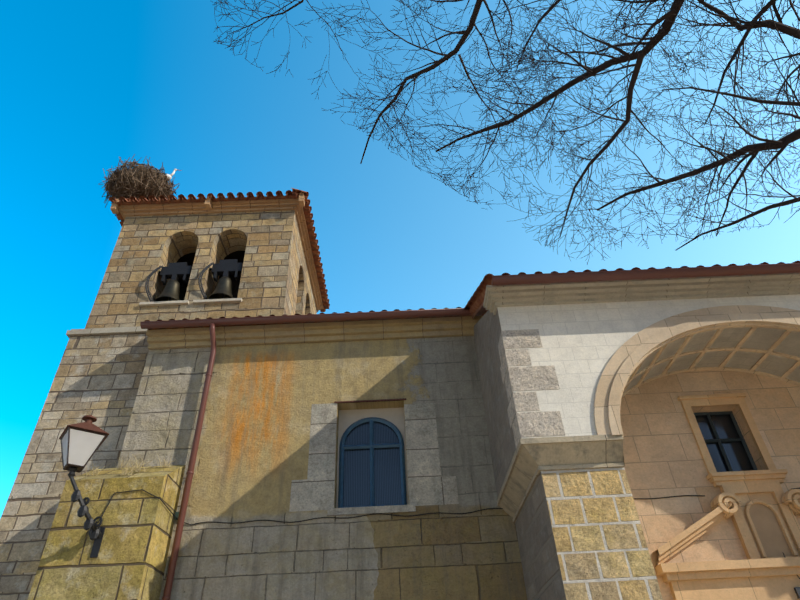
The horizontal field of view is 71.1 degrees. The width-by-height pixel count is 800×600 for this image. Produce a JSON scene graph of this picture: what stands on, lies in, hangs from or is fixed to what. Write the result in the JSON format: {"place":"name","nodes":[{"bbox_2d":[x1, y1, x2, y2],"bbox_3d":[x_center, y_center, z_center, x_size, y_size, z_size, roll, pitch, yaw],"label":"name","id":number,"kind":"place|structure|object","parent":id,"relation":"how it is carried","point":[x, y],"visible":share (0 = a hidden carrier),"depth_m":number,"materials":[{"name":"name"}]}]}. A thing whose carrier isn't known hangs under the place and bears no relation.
{"place":"outdoors","nodes":[
{"label":"outdoors","id":0,"kind":"place"},
{"bbox_2d":[0,0,799,517],"label":"sky","id":1,"kind":"structure","parent":0,"point":[86,85],"materials":[{"name":"blue"}]},
{"bbox_2d":[619,323,799,436],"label":"vault ribs","id":2,"kind":"object","parent":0,"point":[736,348],"visible":0.75,"depth_m":8.35,"materials":[{"name":"beige stone"}]},
{"label":"paving","id":3,"kind":"structure","parent":0,"visible":0},
{"bbox_2d":[28,465,185,599],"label":"buttress","id":4,"kind":"structure","parent":3,"relation":"on","point":[129,562],"depth_m":7.89,"materials":[{"name":"yellow stone"}]},
{"bbox_2d":[68,467,105,557],"bbox_3d":[-4.343,2.922,7.750,0.308,1.060,0.750,-18,-40,19],"label":"lamp bracket","id":5,"kind":"object","parent":4,"relation":"attached to","point":[96,533],"visible":1,"depth_m":7.71,"materials":[{"name":"black metal"}]},
{"bbox_2d":[60,426,106,472],"bbox_3d":[-4.597,2.179,8.017,0.522,0.490,0.522,23,-45,-30],"label":"lamp frame","id":6,"kind":"object","parent":5,"relation":"attached to","point":[67,466],"visible":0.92,"depth_m":7.91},
{"bbox_2d":[62,429,103,465],"bbox_3d":[-4.597,2.180,8.016,0.490,0.460,0.490,23,-45,-30],"label":"lantern glass","id":7,"kind":"object","parent":6,"relation":"in","point":[83,445],"visible":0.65,"depth_m":7.92,"materials":[{"name":"white glass"}]},
{"bbox_2d":[59,415,108,446],"bbox_3d":[-4.615,1.852,8.269,0.560,0.350,0.560,23,-45,-30],"label":"lantern cap","id":8,"kind":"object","parent":6,"relation":"on","point":[87,424],"depth_m":8.13,"materials":[{"name":"brown metal"}]},
{"bbox_2d":[85,452,171,475],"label":"grass tufts","id":9,"kind":"object","parent":4,"relation":"on","point":[137,469],"visible":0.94,"depth_m":8.80,"materials":[{"name":"beige"}]},
{"bbox_2d":[117,336,526,599],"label":"aisle wall","id":10,"kind":"structure","parent":3,"relation":"on","point":[251,462],"depth_m":9.10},
{"bbox_2d":[98,489,502,524],"bbox_3d":[-1.295,3.084,8.426,6.029,0.460,0.739,-2,-38,-1],"label":"cable","id":11,"kind":"object","parent":10,"relation":"attached to","point":[289,522],"visible":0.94,"depth_m":8.64,"materials":[{"name":"black plastic"}]},
{"bbox_2d":[140,308,471,599],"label":"gutter","id":12,"kind":"object","parent":10,"relation":"attached to","point":[212,323],"visible":0.94,"depth_m":10.42,"materials":[{"name":"brown"}]},
{"bbox_2d":[146,316,482,349],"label":"cornice","id":13,"kind":"structure","parent":10,"relation":"on","point":[177,338],"depth_m":10.62,"materials":[{"name":"beige stone"}]},
{"bbox_2d":[148,316,458,329],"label":"roof tiles","id":14,"kind":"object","parent":13,"relation":"on","point":[321,321],"depth_m":10.79,"materials":[{"name":"brown ceramic"}]},
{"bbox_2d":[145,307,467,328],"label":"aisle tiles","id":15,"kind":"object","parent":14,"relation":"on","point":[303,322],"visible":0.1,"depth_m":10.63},
{"bbox_2d":[334,398,405,403],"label":"lintel","id":16,"kind":"structure","parent":10,"relation":"attached to","point":[358,401],"depth_m":9.87,"materials":[{"name":"beige stone"}]},
{"bbox_2d":[338,417,406,507],"bbox_3d":[-0.475,2.729,9.471,1.110,1.625,0.080,-2,-38,-1],"label":"window frame","id":17,"kind":"object","parent":10,"relation":"attached to","point":[371,446],"visible":0.88,"depth_m":9.53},
{"bbox_2d":[343,421,401,506],"bbox_3d":[-0.477,2.692,9.550,1.170,1.820,0.001,-2,-38,-1],"label":"window glass","id":18,"kind":"object","parent":17,"relation":"in","point":[387,483],"depth_m":9.43,"materials":[{"name":"blue glass"}]},
{"bbox_2d":[289,403,458,515],"bbox_3d":[-0.438,2.609,9.355,2.650,1.930,0.230,-2,-38,-1],"label":"window surround","id":19,"kind":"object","parent":10,"relation":"attached to","point":[428,484],"depth_m":9.12,"materials":[{"name":"grey stone"}]},
{"bbox_2d":[336,407,408,507],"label":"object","id":20,"kind":"structure","parent":19,"relation":"in","point":[348,418],"depth_m":9.98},
{"bbox_2d":[472,301,485,318],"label":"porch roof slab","id":21,"kind":"structure","parent":10,"relation":"attached to","point":[481,312],"depth_m":10.23,"materials":[{"name":"brown"}]},
{"bbox_2d":[464,261,799,315],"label":"porch tiles","id":22,"kind":"object","parent":21,"relation":"on","point":[475,301],"visible":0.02,"depth_m":8.56,"materials":[{"name":"brown tile"}]},
{"bbox_2d":[474,309,516,496],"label":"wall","id":23,"kind":"structure","parent":10,"relation":"attached to","point":[487,329],"depth_m":8.70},
{"bbox_2d":[213,0,799,263],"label":"tree","id":24,"kind":"object","parent":3,"relation":"on","point":[753,149],"visible":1,"depth_m":6.27,"materials":[{"name":"brown plant"}]},
{"bbox_2d":[541,467,662,599],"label":"pier","id":25,"kind":"structure","parent":3,"relation":"on","point":[601,546],"depth_m":6.41,"materials":[{"name":"beige stone"}]},
{"bbox_2d":[515,471,565,599],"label":"pillar side","id":26,"kind":"object","parent":25,"relation":"attached to","point":[543,580],"depth_m":7.13,"materials":[{"name":"grey stone"}]},
{"bbox_2d":[497,434,624,522],"bbox_3d":[2.135,2.537,7.748,1.265,0.330,2.385,-2,-38,-1],"label":"impost","id":27,"kind":"object","parent":25,"relation":"attached to","point":[532,458],"visible":0.96,"depth_m":6.91,"materials":[{"name":"beige stone"}]},
{"bbox_2d":[497,294,799,437],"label":"plaster wall","id":28,"kind":"structure","parent":25,"relation":"on","point":[583,343],"depth_m":8.02,"materials":[{"name":"white paint"}]},
{"bbox_2d":[498,329,564,447],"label":"quoins","id":29,"kind":"object","parent":28,"relation":"attached to","point":[534,424],"visible":0.79,"depth_m":7.42,"materials":[{"name":"grey stone"}]},
{"bbox_2d":[483,273,799,314],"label":"porch cornice","id":30,"kind":"structure","parent":28,"relation":"attached to","point":[495,297],"depth_m":8.14,"materials":[{"name":"beige stone"}]},
{"bbox_2d":[491,263,799,285],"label":"porch gutter","id":31,"kind":"object","parent":30,"relation":"attached to","point":[616,275],"visible":1,"depth_m":7.91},
{"bbox_2d":[594,305,799,434],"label":"archivolt","id":32,"kind":"object","parent":28,"relation":"attached to","point":[629,354],"visible":0.9,"depth_m":7.77,"materials":[{"name":"beige stone"}]},
{"bbox_2d":[620,370,799,599],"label":"back wall","id":33,"kind":"structure","parent":3,"relation":"on","point":[662,455],"depth_m":8.12,"materials":[{"name":"beige stone"}]},
{"bbox_2d":[633,488,799,578],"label":"cable","id":34,"kind":"object","parent":33,"relation":"attached to","point":[690,495],"visible":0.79,"depth_m":7.69,"materials":[{"name":"black plastic"}]},
{"bbox_2d":[695,414,753,471],"bbox_3d":[4.808,2.208,8.421,0.940,1.270,0.001,-2,-38,-1],"label":"glass","id":35,"kind":"object","parent":33,"relation":"attached to","point":[735,451],"depth_m":8.44,"materials":[{"name":"grey"}]},
{"bbox_2d":[694,411,757,470],"bbox_3d":[4.807,2.184,8.389,0.810,1.140,0.070,-2,-38,-1],"label":"window frame","id":36,"kind":"object","parent":33,"relation":"attached to","point":[719,440],"visible":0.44,"depth_m":8.43,"materials":[{"name":"grey metal"}]},
{"bbox_2d":[655,393,799,599],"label":"portal stone ornament","id":37,"kind":"object","parent":33,"relation":"attached to","point":[757,574],"visible":0.98,"depth_m":7.28,"materials":[{"name":"beige stone"}]},
{"bbox_2d":[749,504,792,556],"bbox_3d":[4.855,3.019,7.403,0.400,0.700,0.001,-2,-38,-1],"label":"niche","id":38,"kind":"object","parent":37,"relation":"attached to","point":[769,531],"visible":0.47,"depth_m":7.38,"materials":[{"name":"beige stone"}]},
{"bbox_2d":[794,587,799,598],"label":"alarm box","id":39,"kind":"object","parent":33,"relation":"attached to","point":[797,590],"visible":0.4,"depth_m":6.87,"materials":[{"name":"grey"}]},
{"label":"ground","id":40,"kind":"structure","parent":0,"visible":0},
{"bbox_2d":[0,333,148,599],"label":"tower","id":41,"kind":"structure","parent":40,"relation":"on","point":[98,377],"depth_m":9.94,"materials":[{"name":"beige stone"}]},
{"bbox_2d":[66,326,147,337],"bbox_3d":[-4.425,1.907,13.008,4.400,0.150,4.500,-2,-38,-1],"label":"string course","id":42,"kind":"object","parent":41,"relation":"on","point":[101,331],"visible":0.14,"depth_m":11.19,"materials":[{"name":"beige stone"}]},
{"bbox_2d":[85,210,316,328],"bbox_3d":[-4.498,0.541,14.124,4.080,3.540,4.080,-2,-38,-1],"label":"belfry","id":43,"kind":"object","parent":41,"relation":"on","point":[275,279],"visible":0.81,"depth_m":12.74,"materials":[{"name":"beige stone"}]},
{"bbox_2d":[145,262,191,301],"bbox_3d":[-5.048,-0.400,12.333,0.968,1.172,0.313,-2,-38,-1],"label":"bell yoke","id":44,"kind":"object","parent":43,"relation":"attached to","point":[175,271],"visible":0.77,"depth_m":12.51,"materials":[{"name":"black metal"}]},
{"bbox_2d":[155,280,179,300],"bbox_3d":[-5.003,-0.159,12.249,0.540,0.620,0.540,-2,-38,-1],"label":"bell","id":45,"kind":"object","parent":44,"relation":"attached to","point":[172,288],"visible":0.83,"depth_m":12.14,"materials":[{"name":"grey metal"}]},
{"bbox_2d":[139,298,241,306],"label":"bell sills","id":46,"kind":"structure","parent":43,"relation":"attached to","point":[203,301],"depth_m":11.86,"materials":[{"name":"beige stone"}]},
{"bbox_2d":[176,251,244,299],"bbox_3d":[-4.498,0.541,14.124,3.880,3.540,3.880,-2,-38,-1],"label":"belfry","id":47,"kind":"object","parent":43,"relation":"in","point":[190,257],"visible":0.02,"depth_m":14.42,"materials":[{"name":"black"}]},
{"bbox_2d":[110,191,322,310],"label":"tower cornice","id":48,"kind":"structure","parent":43,"relation":"on","point":[210,206],"depth_m":13.57,"materials":[{"name":"beige stone"}]},
{"bbox_2d":[109,188,329,311],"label":"roof tiles","id":49,"kind":"object","parent":43,"relation":"on","point":[131,199],"visible":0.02,"depth_m":13.63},
{"bbox_2d":[109,165,168,200],"bbox_3d":[-6.691,-2.817,14.366,1.485,0.949,1.373,-2,-38,-1],"label":"bird nest","id":50,"kind":"object","parent":49,"relation":"on","point":[133,185],"visible":0.31,"depth_m":13.96,"materials":[{"name":"brown wood"}]},
{"bbox_2d":[99,154,178,215],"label":"nest sticks","id":51,"kind":"object","parent":49,"relation":"on","point":[111,178],"visible":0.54,"depth_m":13.93,"materials":[{"name":"brown wood"}]},
{"bbox_2d":[166,169,176,179],"bbox_3d":[-6.097,-3.282,14.650,0.460,0.423,0.200,-2,-38,-1],"label":"stork","id":52,"kind":"object","parent":51,"relation":"on","point":[170,175],"visible":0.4,"depth_m":14.60,"materials":[{"name":"white"}]},
{"bbox_2d":[198,259,242,298],"bbox_3d":[-3.927,-0.428,12.422,0.999,1.172,0.271,5,-38,-10],"label":"bell yoke","id":53,"kind":"object","parent":43,"relation":"attached to","point":[227,267],"visible":0.92,"depth_m":12.55,"materials":[{"name":"metal"}]},
{"bbox_2d":[209,276,232,298],"bbox_3d":[-3.865,-0.231,12.282,0.540,0.620,0.540,-2,-38,-1],"label":"bell","id":54,"kind":"object","parent":53,"relation":"hanging from","point":[224,284],"visible":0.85,"depth_m":12.17,"materials":[{"name":"grey metal"}]}
]}

